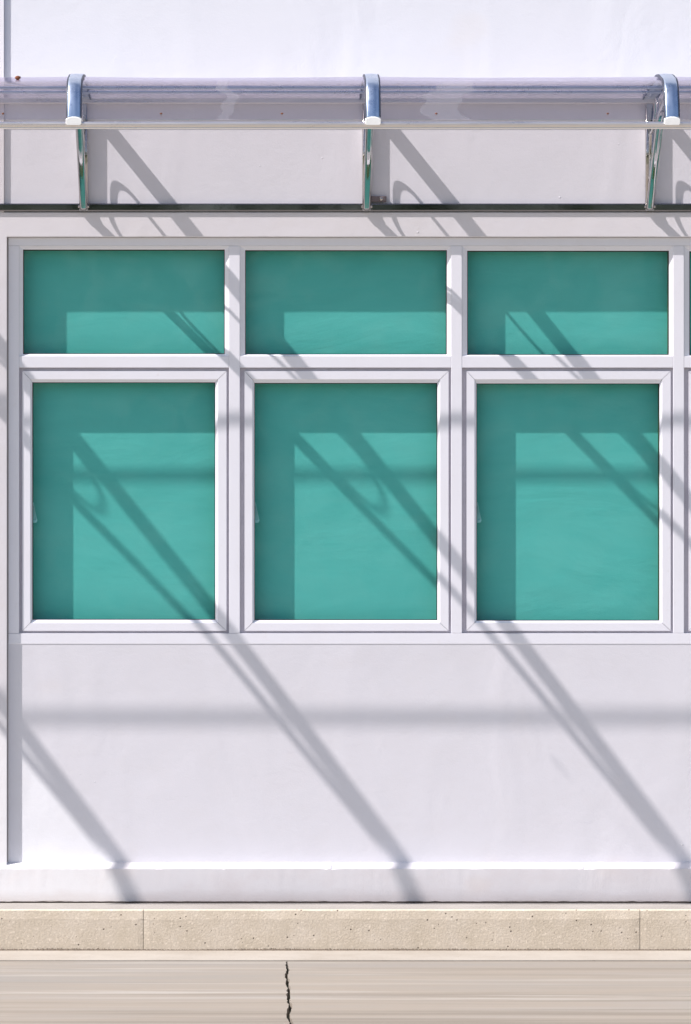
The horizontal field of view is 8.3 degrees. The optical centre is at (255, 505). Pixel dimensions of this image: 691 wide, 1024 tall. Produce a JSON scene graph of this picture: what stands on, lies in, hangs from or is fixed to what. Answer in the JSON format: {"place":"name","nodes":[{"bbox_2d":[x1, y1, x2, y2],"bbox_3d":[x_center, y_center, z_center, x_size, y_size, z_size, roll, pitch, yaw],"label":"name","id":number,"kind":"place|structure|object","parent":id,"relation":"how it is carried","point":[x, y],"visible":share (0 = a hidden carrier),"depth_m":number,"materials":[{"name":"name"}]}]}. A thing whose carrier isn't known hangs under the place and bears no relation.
{"place":"outdoors","nodes":[
{"label":"outdoors","id":0,"kind":"place"},
{"bbox_2d":[286,968,290,1021],"bbox_3d":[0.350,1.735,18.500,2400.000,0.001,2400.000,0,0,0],"label":"crack","id":1,"kind":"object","parent":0,"point":[288,1016],"depth_m":16.70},
{"bbox_2d":[0,909,690,949],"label":"kerb","id":2,"kind":"structure","parent":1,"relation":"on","point":[339,929],"depth_m":18.15,"materials":[{"name":"concrete"}]},
{"bbox_2d":[0,950,690,961],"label":"gutter","id":3,"kind":"object","parent":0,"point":[316,955],"visible":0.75,"depth_m":17.94,"materials":[{"name":"concrete"}]},
{"bbox_2d":[0,948,690,950],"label":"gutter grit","id":4,"kind":"object","parent":3,"relation":"on","point":[264,949],"visible":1,"depth_m":18.14,"materials":[{"name":"beige concrete"}]},
{"bbox_2d":[0,0,690,902],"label":"building","id":5,"kind":"structure","parent":0,"point":[344,556],"depth_m":18.52,"materials":[{"name":"white paint"}]},
{"bbox_2d":[19,246,228,355],"bbox_3d":[-0.518,-0.799,18.561,0.838,0.442,0.070,0,0,0],"label":"fixed window","id":6,"kind":"structure","parent":5,"relation":"in","point":[74,300],"depth_m":18.59,"materials":[{"name":"teal glass"}]},
{"bbox_2d":[19,368,228,632],"bbox_3d":[-0.518,-0.018,18.561,0.838,1.050,0.069,0,0,0],"label":"casement window","id":7,"kind":"structure","parent":5,"relation":"in","point":[124,472],"depth_m":18.59,"materials":[{"name":"teal glass"}]},
{"bbox_2d":[0,74,690,210],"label":"canopy","id":8,"kind":"object","parent":5,"relation":"attached to","point":[76,94],"visible":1,"depth_m":18.12,"materials":[{"name":"silver metal"}]},
{"bbox_2d":[240,246,450,355],"bbox_3d":[0.352,-0.799,18.561,0.843,0.442,0.070,0,0,0],"label":"fixed window","id":9,"kind":"structure","parent":5,"relation":"in","point":[295,300],"depth_m":18.59,"materials":[{"name":"teal glass"}]},
{"bbox_2d":[240,368,450,632],"bbox_3d":[0.352,-0.018,18.561,0.843,1.050,0.069,0,0,0],"label":"casement window","id":10,"kind":"structure","parent":5,"relation":"in","point":[345,473],"depth_m":18.59,"materials":[{"name":"teal glass"}]},
{"bbox_2d":[8,238,690,643],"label":"window frame","id":11,"kind":"structure","parent":5,"relation":"in","point":[234,361],"depth_m":18.52,"materials":[{"name":"white metal"}]},
{"bbox_2d":[462,246,672,355],"bbox_3d":[1.224,-0.799,18.561,0.843,0.442,0.070,0,0,0],"label":"fixed window","id":12,"kind":"structure","parent":5,"relation":"in","point":[517,300],"depth_m":18.59,"materials":[{"name":"teal glass"}]},
{"bbox_2d":[462,368,672,632],"bbox_3d":[1.224,-0.018,18.561,0.843,1.050,0.069,0,0,0],"label":"casement window","id":13,"kind":"structure","parent":5,"relation":"in","point":[567,473],"depth_m":18.59,"materials":[{"name":"teal glass"}]},
{"bbox_2d":[684,246,690,355],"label":"fixed window","id":14,"kind":"structure","parent":5,"relation":"in","point":[687,249],"depth_m":18.53,"materials":[{"name":"white metal"}]},
{"bbox_2d":[684,368,690,632],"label":"casement window","id":15,"kind":"structure","parent":5,"relation":"in","point":[687,371],"depth_m":18.54,"materials":[{"name":"white metal"}]},
{"bbox_2d":[0,961,690,1023],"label":"road","id":16,"kind":"structure","parent":0,"point":[351,992],"depth_m":16.62,"materials":[{"name":"concrete"}]},
{"bbox_2d":[0,903,690,912],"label":"pavement","id":17,"kind":"structure","parent":0,"point":[143,906],"depth_m":18.31,"materials":[{"name":"concrete"}]}
]}

